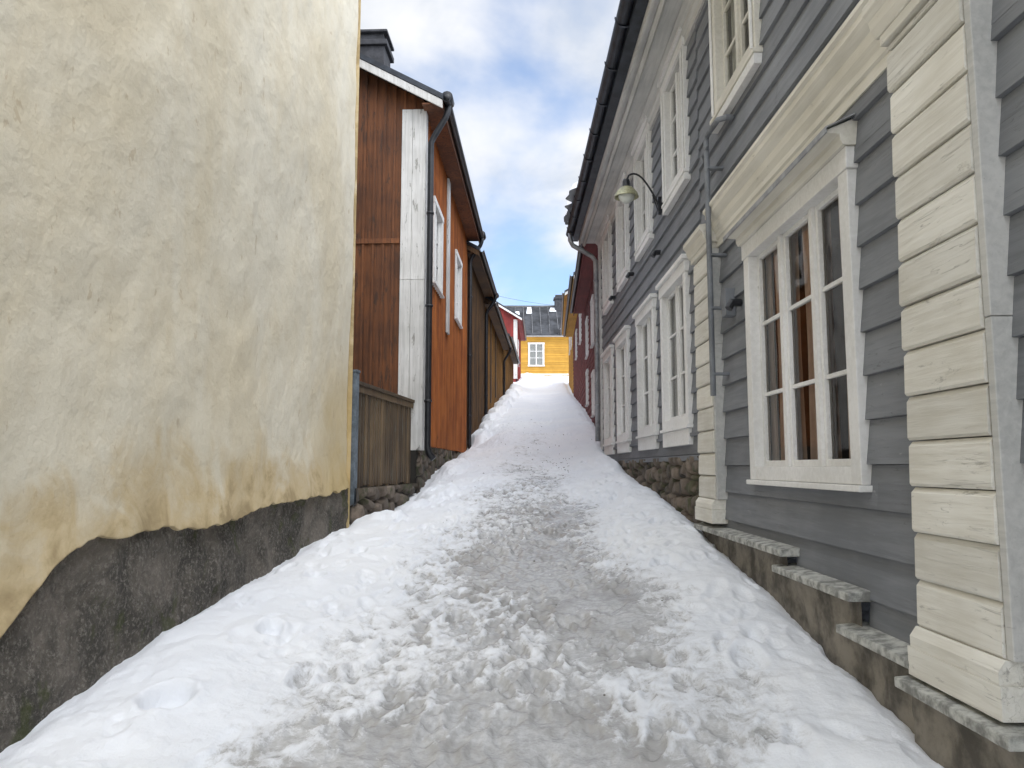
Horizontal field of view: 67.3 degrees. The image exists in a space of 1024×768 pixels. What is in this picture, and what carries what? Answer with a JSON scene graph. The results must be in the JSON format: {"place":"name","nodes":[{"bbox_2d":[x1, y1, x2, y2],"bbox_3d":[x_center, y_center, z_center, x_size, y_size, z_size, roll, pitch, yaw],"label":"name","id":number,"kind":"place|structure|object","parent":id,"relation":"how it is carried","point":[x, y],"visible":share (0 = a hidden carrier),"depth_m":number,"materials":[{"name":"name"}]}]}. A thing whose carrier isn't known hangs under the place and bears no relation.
{"place":"outdoors","nodes":[
{"label":"outdoors","id":0,"kind":"place"},
{"bbox_2d":[360,450,417,492],"bbox_3d":[-4.439,1.737,11.969,5.960,1.600,0.050,0,-6,2],"label":"foundation end","id":1,"kind":"object","parent":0,"point":[413,459],"visible":0.14,"depth_m":11.88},
{"bbox_2d":[0,373,943,767],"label":"snow covered street","id":2,"kind":"structure","parent":0,"point":[672,633],"depth_m":4.28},
{"bbox_2d":[466,257,484,437],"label":"street wall","id":3,"kind":"structure","parent":2,"relation":"on","point":[478,360],"depth_m":21.91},
{"bbox_2d":[467,251,493,298],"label":"soffit","id":4,"kind":"structure","parent":3,"relation":"on","point":[481,274],"depth_m":21.59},
{"bbox_2d":[479,250,497,297],"bbox_3d":[-0.629,-3.058,22.022,0.120,0.060,5.400,0,-6,3],"label":"gutter","id":5,"kind":"object","parent":4,"relation":"attached to","point":[486,264],"visible":0.81,"depth_m":21.38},
{"bbox_2d":[484,293,498,415],"bbox_3d":[-0.643,-0.818,24.275,0.437,4.253,0.528,0,-6,3],"label":"drainpipe","id":6,"kind":"object","parent":3,"relation":"attached to","point":[486,356],"visible":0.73,"depth_m":24.10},
{"bbox_2d":[517,322,520,380],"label":"street wall","id":7,"kind":"structure","parent":2,"relation":"on","point":[519,367],"depth_m":53.21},
{"bbox_2d":[517,319,524,340],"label":"soffit","id":8,"kind":"structure","parent":7,"relation":"on","point":[521,329],"depth_m":52.04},
{"bbox_2d":[521,337,568,375],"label":"front clapboards","id":9,"kind":"object","parent":2,"relation":"on","point":[556,356],"visible":0.25,"depth_m":66.61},
{"bbox_2d":[521,335,568,374],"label":"trim","id":10,"kind":"structure","parent":9,"relation":"attached to","point":[536,343],"depth_m":66.64,"materials":[{"name":"white paint"}]},
{"bbox_2d":[530,344,542,364],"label":"curtains","id":11,"kind":"object","parent":10,"relation":"attached to","point":[533,356],"visible":0.33,"depth_m":66.71,"materials":[{"name":"fabric"}]},
{"bbox_2d":[584,256,597,425],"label":"street wall","id":12,"kind":"structure","parent":2,"relation":"on","point":[590,364],"depth_m":21.43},
{"bbox_2d":[573,244,597,315],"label":"soffit","id":13,"kind":"structure","parent":12,"relation":"on","point":[584,280],"depth_m":20.19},
{"bbox_2d":[570,244,583,313],"bbox_3d":[1.689,-2.796,20.070,0.120,0.060,9.400,0,-6,3],"label":"gutter","id":14,"kind":"object","parent":13,"relation":"attached to","point":[577,270],"visible":0.65,"depth_m":20.17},
{"bbox_2d":[585,316,588,359],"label":"window casing","id":15,"kind":"object","parent":12,"relation":"attached to","point":[586,336],"depth_m":22.17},
{"bbox_2d":[585,369,588,406],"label":"window casing","id":16,"kind":"object","parent":12,"relation":"attached to","point":[587,386],"depth_m":22.05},
{"bbox_2d":[590,294,593,347],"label":"window casing","id":17,"kind":"object","parent":12,"relation":"attached to","point":[592,318],"depth_m":19.24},
{"bbox_2d":[591,369,594,417],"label":"window casing","id":18,"kind":"object","parent":12,"relation":"attached to","point":[593,391],"depth_m":19.03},
{"bbox_2d":[360,0,619,305],"label":"sky","id":19,"kind":"structure","parent":0,"point":[523,78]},
{"bbox_2d":[362,419,662,695],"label":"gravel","id":20,"kind":"structure","parent":0,"point":[562,495],"depth_m":12.19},
{"bbox_2d":[505,306,558,333],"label":"roof seams","id":21,"kind":"object","parent":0,"point":[540,314],"visible":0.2,"depth_m":69.61,"materials":[{"name":"metal"}]},
{"bbox_3d":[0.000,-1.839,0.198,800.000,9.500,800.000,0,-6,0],"label":"ground","id":22,"kind":"structure","parent":0,"visible":0},
{"bbox_2d":[0,488,347,752],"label":"roughcast base","id":23,"kind":"object","parent":22,"relation":"on","point":[93,612],"visible":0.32,"depth_m":4.20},
{"bbox_2d":[0,0,357,637],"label":"plaster wall","id":24,"kind":"structure","parent":23,"relation":"on","point":[177,182],"depth_m":4.74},
{"bbox_2d":[346,0,360,527],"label":"end walls","id":25,"kind":"structure","parent":22,"relation":"on","point":[349,404],"depth_m":9.14,"materials":[{"name":"paint"}]},
{"bbox_2d":[349,370,419,524],"bbox_3d":[-1.688,1.256,10.491,0.217,2.550,3.117,-1,-6,7],"label":"wooden fence","id":26,"kind":"object","parent":22,"relation":"on","point":[381,437],"visible":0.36,"depth_m":10.05,"materials":[{"name":"wood"}]},
{"bbox_2d":[415,447,460,492],"bbox_3d":[-1.310,2.113,15.360,0.103,1.580,7.200,0,-6,2],"label":"foundation","id":27,"kind":"object","parent":22,"relation":"on","point":[426,467],"visible":0.19,"depth_m":12.94,"materials":[{"name":"stone"}]},
{"bbox_2d":[428,122,467,452],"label":"street wall","id":28,"kind":"structure","parent":27,"relation":"on","point":[449,396],"depth_m":15.58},
{"bbox_2d":[432,196,443,298],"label":"window casing","id":29,"kind":"object","parent":28,"relation":"attached to","point":[437,286],"depth_m":14.07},
{"bbox_2d":[435,213,438,283],"bbox_3d":[-1.390,-2.426,13.789,0.072,1.302,0.980,0,-6,2],"label":"window sash","id":30,"kind":"object","parent":29,"relation":"in","point":[437,251],"depth_m":14.20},
{"bbox_2d":[446,178,450,334],"bbox_3d":[-1.263,-2.530,15.255,0.040,3.100,0.300,0,-6,2],"label":"white pilaster board","id":31,"kind":"object","parent":28,"relation":"attached to","point":[448,259],"visible":1,"depth_m":15.16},
{"bbox_2d":[422,102,479,241],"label":"soffit","id":32,"kind":"structure","parent":28,"relation":"on","point":[444,141],"depth_m":14.89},
{"bbox_2d":[443,99,483,237],"bbox_3d":[-0.898,-4.094,15.954,0.120,0.060,7.600,0,-6,2],"label":"gutter","id":33,"kind":"object","parent":32,"relation":"attached to","point":[457,140],"visible":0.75,"depth_m":14.82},
{"bbox_2d":[424,91,485,460],"bbox_3d":[-1.028,-1.347,15.697,0.452,5.868,7.550,0,-6,2],"label":"drainpipe","id":34,"kind":"object","parent":28,"relation":"attached to","point":[447,96],"visible":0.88,"depth_m":12.22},
{"bbox_2d":[454,249,462,328],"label":"window casing","id":35,"kind":"object","parent":28,"relation":"attached to","point":[458,319],"depth_m":17.44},
{"bbox_2d":[457,262,458,315],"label":"window sash","id":36,"kind":"object","parent":35,"relation":"in","point":[457,288],"depth_m":17.68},
{"bbox_2d":[503,333,519,391],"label":"ochre outbuilding","id":37,"kind":"structure","parent":22,"relation":"on","point":[512,359],"depth_m":37.83,"materials":[{"name":"wood"}]},
{"bbox_2d":[560,289,573,392],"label":"yellow timber cottage","id":38,"kind":"structure","parent":22,"relation":"on","point":[563,313],"depth_m":40.17,"materials":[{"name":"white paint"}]},
{"bbox_2d":[563,272,584,407],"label":"red timber cottage","id":39,"kind":"structure","parent":22,"relation":"on","point":[574,326],"depth_m":29.45,"materials":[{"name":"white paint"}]},
{"bbox_2d":[618,456,703,531],"bbox_3d":[1.748,1.735,10.967,0.126,1.300,8.020,0,-6,0],"label":"rubble foundation","id":40,"kind":"object","parent":22,"relation":"on","point":[674,482],"visible":0.17,"depth_m":8.17,"materials":[{"name":"stone"}]},
{"bbox_2d":[602,431,699,462],"bbox_3d":[1.775,0.991,11.037,0.090,0.275,8.040,0,-6,0],"label":"water board","id":41,"kind":"object","parent":40,"relation":"on","point":[682,458],"visible":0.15,"depth_m":8.97,"materials":[{"name":"grey paint"}]},
{"bbox_2d":[703,531,1023,767],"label":"rendered foundation","id":42,"kind":"object","parent":22,"relation":"on","point":[941,739],"visible":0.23,"depth_m":3.84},
{"bbox_2d":[694,522,1023,751],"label":"stone ledges","id":43,"kind":"object","parent":42,"relation":"on","point":[1009,737],"visible":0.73,"depth_m":3.54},
{"bbox_2d":[887,0,1023,722],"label":"pilaster rusticated boards","id":44,"kind":"object","parent":43,"relation":"on","point":[957,648],"visible":0.92,"depth_m":3.00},
{"bbox_2d":[862,0,929,46],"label":"pilaster capital","id":45,"kind":"object","parent":44,"relation":"on","point":[888,21],"visible":0.69,"depth_m":3.40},
{"bbox_2d":[963,0,1023,661],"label":"pilaster edge board","id":46,"kind":"object","parent":44,"relation":"attached to","point":[1006,406],"visible":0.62,"depth_m":2.74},
{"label":"rear walls","id":47,"kind":"object","parent":22,"relation":"on","visible":0},
{"bbox_2d":[601,28,705,459],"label":"clapboards","id":48,"kind":"object","parent":47,"relation":"attached to","point":[675,228],"visible":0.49,"depth_m":9.32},
{"bbox_2d":[598,247,603,449],"bbox_3d":[1.795,-0.618,15.264,0.110,4.500,0.180,0,-6,0],"label":"corner board","id":49,"kind":"object","parent":48,"relation":"attached to","point":[600,351],"visible":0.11,"depth_m":15.20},
{"bbox_2d":[568,233,599,440],"bbox_3d":[1.431,-0.968,15.286,0.624,4.200,0.110,1,-6,-8],"label":"drainpipe","id":50,"kind":"object","parent":49,"relation":"attached to","point":[596,331],"visible":0.98,"depth_m":15.29,"materials":[{"name":"metal"}]},
{"bbox_2d":[602,220,613,310],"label":"window casing","id":51,"kind":"object","parent":48,"relation":"attached to","point":[605,290],"depth_m":14.45,"materials":[{"name":"white paint"}]},
{"bbox_2d":[607,239,608,294],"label":"window sash","id":52,"kind":"object","parent":51,"relation":"attached to","point":[607,267],"depth_m":14.57,"materials":[{"name":"white paint"}]},
{"bbox_2d":[602,348,615,445],"bbox_3d":[1.782,0.272,14.027,0.135,1.695,1.290,0,-6,0],"label":"ground floor window casing","id":53,"kind":"object","parent":48,"relation":"attached to","point":[607,357],"visible":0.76,"depth_m":14.10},
{"bbox_2d":[607,359,611,437],"bbox_3d":[1.824,0.266,14.027,0.072,1.444,1.010,0,-6,0],"label":"ground floor window sash","id":54,"kind":"object","parent":53,"relation":"in","point":[609,396],"visible":0.27,"depth_m":14.45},
{"bbox_2d":[615,329,631,443],"bbox_3d":[1.782,0.076,12.212,0.135,1.695,1.340,0,-6,0],"label":"ground floor window casing","id":55,"kind":"object","parent":48,"relation":"attached to","point":[623,338],"visible":0.68,"depth_m":12.17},
{"bbox_2d":[621,343,626,433],"bbox_3d":[1.824,0.071,12.213,0.072,1.444,1.060,0,-6,0],"label":"ground floor window sash","id":56,"kind":"object","parent":55,"relation":"in","point":[623,386],"visible":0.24,"depth_m":12.64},
{"bbox_2d":[616,178,630,287],"bbox_3d":[1.782,-2.386,12.226,0.135,1.475,1.140,0,-6,0],"label":"window casing","id":57,"kind":"object","parent":48,"relation":"attached to","point":[620,272],"depth_m":12.60,"materials":[{"name":"white paint"}]},
{"bbox_2d":[622,203,624,269],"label":"window sash","id":58,"kind":"object","parent":57,"relation":"attached to","point":[623,239],"depth_m":12.59,"materials":[{"name":"white paint"}]},
{"bbox_2d":[623,350,624,423],"bbox_3d":[2.103,0.071,12.213,0.495,1.544,1.160,0,-6,0],"label":"ground floor window interior","id":59,"kind":"object","parent":48,"relation":"attached to","point":[624,395],"depth_m":12.77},
{"bbox_2d":[614,173,661,214],"bbox_3d":[1.501,-2.282,9.217,0.558,0.512,0.296,0,-6,0],"label":"street lamp","id":60,"kind":"object","parent":48,"relation":"attached to","point":[626,192],"visible":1,"depth_m":9.16,"materials":[{"name":"metal"}]},
{"bbox_2d":[579,0,704,251],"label":"eaves mouldings","id":61,"kind":"object","parent":48,"relation":"attached to","point":[663,21],"visible":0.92,"depth_m":9.44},
{"bbox_2d":[573,0,648,241],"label":"roof","id":62,"kind":"structure","parent":61,"relation":"on","point":[639,8],"depth_m":9.72,"materials":[{"name":"metal"}]},
{"bbox_2d":[564,182,577,224],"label":"roof snow","id":63,"kind":"structure","parent":62,"relation":"on","point":[570,197],"depth_m":13.90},
{"bbox_2d":[566,0,633,236],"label":"gutter","id":64,"kind":"object","parent":62,"relation":"attached to","point":[622,17],"visible":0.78,"depth_m":9.81,"materials":[{"name":"metal"}]},
{"bbox_2d":[633,122,653,255],"bbox_3d":[1.782,-2.590,10.337,0.135,1.475,1.140,0,-6,0],"label":"window casing","id":65,"kind":"object","parent":48,"relation":"attached to","point":[640,238],"depth_m":10.37,"materials":[{"name":"white paint"}]},
{"bbox_2d":[641,148,646,234],"bbox_3d":[1.824,-2.595,10.337,0.072,1.206,0.840,0,-6,0],"label":"window sash","id":66,"kind":"object","parent":65,"relation":"attached to","point":[643,196],"depth_m":10.69,"materials":[{"name":"white paint"}]},
{"bbox_2d":[645,326,647,424],"bbox_3d":[2.103,-0.158,10.090,0.495,1.544,1.190,0,-6,0],"label":"ground floor window interior","id":67,"kind":"object","parent":48,"relation":"attached to","point":[646,372],"depth_m":10.69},
{"bbox_2d":[647,347,648,424],"bbox_3d":[1.884,-0.158,10.090,0.039,1.524,1.090,0,-6,0],"label":"ground floor window curtain","id":68,"kind":"object","parent":67,"relation":"hanging from","point":[648,399],"visible":0.02,"depth_m":10.55,"materials":[{"name":"fabric"}]},
{"bbox_2d":[635,298,659,438],"bbox_3d":[1.782,-0.152,10.089,0.135,1.695,1.370,0,-6,0],"label":"ground floor window casing","id":69,"kind":"object","parent":48,"relation":"attached to","point":[647,311],"visible":0.72,"depth_m":9.98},
{"bbox_2d":[642,316,652,427],"bbox_3d":[1.824,-0.158,10.090,0.072,1.444,1.090,0,-6,0],"label":"ground floor window sash","id":70,"kind":"object","parent":69,"relation":"in","point":[647,323],"visible":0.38,"depth_m":10.12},
{"bbox_2d":[671,299,675,416],"bbox_3d":[2.103,-0.347,8.335,0.495,1.544,1.200,0,-6,0],"label":"ground floor window interior","id":71,"kind":"object","parent":48,"relation":"attached to","point":[673,345],"depth_m":8.94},
{"bbox_2d":[673,296,677,415],"bbox_3d":[1.886,-0.347,8.335,0.040,1.524,1.100,0,-6,0],"label":"ground floor window curtain","id":72,"kind":"object","parent":71,"relation":"hanging from","point":[675,357],"visible":0.07,"depth_m":8.83,"materials":[{"name":"fabric"}]},
{"bbox_2d":[660,35,689,208],"bbox_3d":[1.782,-2.804,8.348,0.135,1.475,1.140,0,-6,0],"label":"window casing","id":73,"kind":"object","parent":48,"relation":"attached to","point":[669,185],"depth_m":8.41,"materials":[{"name":"white paint"}]},
{"bbox_2d":[674,90,676,174],"bbox_3d":[2.103,-2.809,8.349,0.495,1.306,0.940,0,-6,0],"label":"window interior","id":74,"kind":"object","parent":73,"relation":"attached to","point":[675,130],"depth_m":8.83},
{"bbox_2d":[670,70,681,181],"bbox_3d":[1.824,-2.809,8.349,0.072,1.206,0.840,0,-6,0],"label":"window sash","id":75,"kind":"object","parent":73,"relation":"attached to","point":[677,116],"depth_m":8.41,"materials":[{"name":"white paint"}]},
{"bbox_2d":[608,250,741,310],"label":"wall fittings","id":76,"kind":"object","parent":48,"relation":"attached to","point":[731,304],"depth_m":5.98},
{"bbox_2d":[658,259,693,433],"bbox_3d":[1.782,-0.342,8.335,0.135,1.695,1.380,0,-6,0],"label":"ground floor window casing","id":77,"kind":"object","parent":48,"relation":"attached to","point":[678,276],"visible":0.72,"depth_m":8.15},
{"bbox_2d":[667,282,685,419],"bbox_3d":[1.824,-0.347,8.335,0.072,1.444,1.100,0,-6,0],"label":"ground floor window sash","id":78,"kind":"object","parent":77,"relation":"in","point":[677,292],"visible":0.57,"depth_m":8.33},
{"bbox_2d":[600,0,761,454],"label":"window mouldings","id":79,"kind":"structure","parent":48,"relation":"attached to","point":[682,437],"depth_m":8.53,"materials":[{"name":"white paint"}]},
{"bbox_2d":[695,0,859,223],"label":"clapboards","id":80,"kind":"object","parent":47,"relation":"attached to","point":[796,36],"visible":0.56,"depth_m":5.38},
{"bbox_2d":[710,0,762,124],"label":"window casing","id":81,"kind":"object","parent":80,"relation":"attached to","point":[720,94],"depth_m":6.56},
{"bbox_2d":[722,0,747,88],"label":"window sash","id":82,"kind":"object","parent":81,"relation":"attached to","point":[740,37],"depth_m":6.16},
{"bbox_2d":[727,0,748,78],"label":"window interior","id":83,"kind":"object","parent":81,"relation":"attached to","point":[730,35],"depth_m":6.67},
{"bbox_2d":[731,0,735,72],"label":"window curtain","id":84,"kind":"object","parent":83,"relation":"hanging from","point":[733,36],"depth_m":6.53,"materials":[{"name":"fabric"}]},
{"bbox_2d":[715,0,1023,643],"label":"clapboards","id":85,"kind":"object","parent":47,"relation":"attached to","point":[864,540],"visible":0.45,"depth_m":3.76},
{"bbox_2d":[693,254,727,523],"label":"pilaster rusticated boards","id":86,"kind":"object","parent":85,"relation":"attached to","point":[710,508],"visible":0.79,"depth_m":6.77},
{"bbox_2d":[683,223,717,264],"bbox_3d":[1.712,-1.258,6.945,0.195,0.229,0.640,0,-6,0],"label":"pilaster capital","id":87,"kind":"object","parent":86,"relation":"on","point":[694,247],"visible":0.57,"depth_m":6.85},
{"bbox_2d":[701,114,735,395],"bbox_3d":[1.713,-1.030,6.321,0.174,2.244,0.533,0,-6,0],"label":"electric conduit","id":88,"kind":"object","parent":85,"relation":"attached to","point":[727,294],"visible":0.93,"depth_m":6.37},
{"bbox_2d":[712,248,728,499],"bbox_3d":[1.758,-0.103,6.524,0.105,2.142,0.040,0,-6,0],"label":"pilaster edge board","id":89,"kind":"object","parent":85,"relation":"attached to","point":[720,448],"visible":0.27,"depth_m":6.48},
{"bbox_2d":[703,0,891,247],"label":"belt cornice","id":90,"kind":"structure","parent":85,"relation":"attached to","point":[845,71],"depth_m":4.47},
{"bbox_2d":[741,146,872,491],"bbox_3d":[1.782,-0.253,4.815,0.135,1.785,1.840,0,-6,0],"label":"front window casing","id":91,"kind":"object","parent":85,"relation":"attached to","point":[839,170],"visible":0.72,"depth_m":4.21,"materials":[{"name":"white paint"}]},
{"bbox_2d":[727,119,857,246],"bbox_3d":[1.718,-1.216,4.924,0.165,0.149,1.870,0,-6,0],"label":"window hood moulding","id":92,"kind":"object","parent":91,"relation":"attached to","point":[832,142],"depth_m":4.52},
{"bbox_2d":[723,113,854,241],"bbox_3d":[1.698,-1.246,4.932,0.165,0.111,1.940,0,-6,0],"label":"window hood metal","id":93,"kind":"object","parent":92,"relation":"on","point":[806,150],"visible":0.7,"depth_m":4.48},
{"bbox_2d":[757,188,850,466],"bbox_3d":[1.824,-0.259,4.816,0.072,1.543,1.570,0,-6,0],"label":"front window sash","id":94,"kind":"object","parent":91,"relation":"attached to","point":[813,218],"visible":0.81,"depth_m":4.90,"materials":[{"name":"white paint"}]},
{"bbox_2d":[764,199,848,460],"bbox_3d":[2.103,-0.259,4.816,0.495,1.643,1.670,0,-6,0],"label":"front window interior","id":95,"kind":"object","parent":91,"relation":"attached to","point":[839,332],"depth_m":5.58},
{"bbox_2d":[766,198,850,460],"bbox_3d":[1.885,-0.259,4.816,0.038,1.623,1.610,0,-6,0],"label":"front window curtain","id":96,"kind":"object","parent":95,"relation":"hanging from","point":[799,376],"visible":0.31,"depth_m":4.99,"materials":[{"name":"fabric"}]},
{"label":"end walls","id":97,"kind":"object","parent":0,"visible":0},
{"bbox_2d":[353,69,424,393],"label":"gable boards","id":98,"kind":"object","parent":97,"relation":"attached to","point":[383,104],"visible":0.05,"depth_m":12.34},
{"bbox_2d":[356,238,398,243],"bbox_3d":[-2.911,-2.283,12.320,2.220,0.080,0.010,0,-6,2],"label":"board joint","id":99,"kind":"object","parent":98,"relation":"attached to","point":[376,240],"visible":0.36,"depth_m":12.29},
{"bbox_2d":[398,109,427,450],"bbox_3d":[-1.580,-1.709,12.288,0.398,5.521,0.184,0,-6,2],"label":"corner board","id":100,"kind":"object","parent":98,"relation":"attached to","point":[412,301],"visible":0.88,"depth_m":12.22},
{"bbox_2d":[359,53,478,233],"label":"roof","id":101,"kind":"structure","parent":97,"relation":"on","point":[397,74],"depth_m":12.28,"materials":[{"name":"metal"}]},
{"bbox_2d":[360,29,393,66],"bbox_3d":[-2.670,-5.753,14.749,0.670,1.800,0.720,0,-6,2],"label":"chimney","id":102,"kind":"object","parent":101,"relation":"on","point":[376,44],"visible":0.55,"depth_m":14.51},
{"bbox_2d":[360,59,442,107],"bbox_3d":[-4.435,-5.311,12.437,6.670,1.902,0.030,0,-6,2],"label":"barge board","id":103,"kind":"object","parent":101,"relation":"attached to","point":[406,86],"visible":0.21,"depth_m":12.27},
{"bbox_2d":[467,241,480,251],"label":"roof","id":104,"kind":"structure","parent":97,"relation":"on","point":[473,245],"depth_m":19.39,"materials":[{"name":"metal"}]},
{"bbox_2d":[467,245,478,255],"bbox_3d":[-4.147,-4.149,19.643,6.650,1.897,0.030,0,-6,3],"label":"barge board","id":105,"kind":"object","parent":104,"relation":"attached to","point":[473,250],"visible":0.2,"depth_m":19.39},
{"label":"end walls","id":106,"kind":"object","parent":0,"visible":0},
{"bbox_2d":[499,307,516,376],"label":"gable boards","id":107,"kind":"object","parent":106,"relation":"attached to","point":[508,318],"visible":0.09,"depth_m":48.69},
{"bbox_2d":[514,319,516,378],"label":"corner board","id":108,"kind":"object","parent":107,"relation":"attached to","point":[515,342],"visible":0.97,"depth_m":48.52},
{"bbox_2d":[496,301,524,335],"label":"roof","id":109,"kind":"structure","parent":106,"relation":"on","point":[510,310],"depth_m":48.47,"materials":[{"name":"metal"}]},
{"bbox_2d":[495,302,521,319],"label":"barge board","id":110,"kind":"object","parent":109,"relation":"attached to","point":[507,310],"visible":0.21,"depth_m":48.45,"materials":[{"name":"white paint"}]},
{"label":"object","id":111,"kind":"object","parent":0,"visible":0},
{"bbox_2d":[507,307,560,334],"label":"metal roof","id":112,"kind":"structure","parent":111,"relation":"on","point":[535,318],"depth_m":68.48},
{"bbox_2d":[516,307,560,328],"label":"roof snow patches","id":113,"kind":"object","parent":112,"relation":"on","point":[529,310],"visible":0.66,"depth_m":69.87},
{"bbox_2d":[553,295,561,311],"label":"chimney","id":114,"kind":"object","parent":112,"relation":"on","point":[557,299],"visible":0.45,"depth_m":69.98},
{"bbox_3d":[-0.671,2.360,28.808,0.103,1.580,9.400,0,-6,3],"label":"foundation","id":115,"kind":"object","parent":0,"visible":0},
{"bbox_2d":[485,307,502,409],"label":"street wall","id":116,"kind":"structure","parent":115,"relation":"on","point":[499,371],"depth_m":28.64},
{"bbox_2d":[484,303,508,349],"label":"soffit","id":117,"kind":"structure","parent":116,"relation":"on","point":[495,319],"depth_m":28.33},
{"bbox_2d":[495,302,512,348],"bbox_3d":[-0.279,-2.063,29.205,0.120,0.060,9.800,0,-6,3],"label":"gutter","id":118,"kind":"object","parent":117,"relation":"attached to","point":[502,322],"visible":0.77,"depth_m":27.86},
{"bbox_2d":[486,309,511,402],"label":"posts and pipe","id":119,"kind":"object","parent":116,"relation":"attached to","point":[506,357],"visible":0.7,"depth_m":29.12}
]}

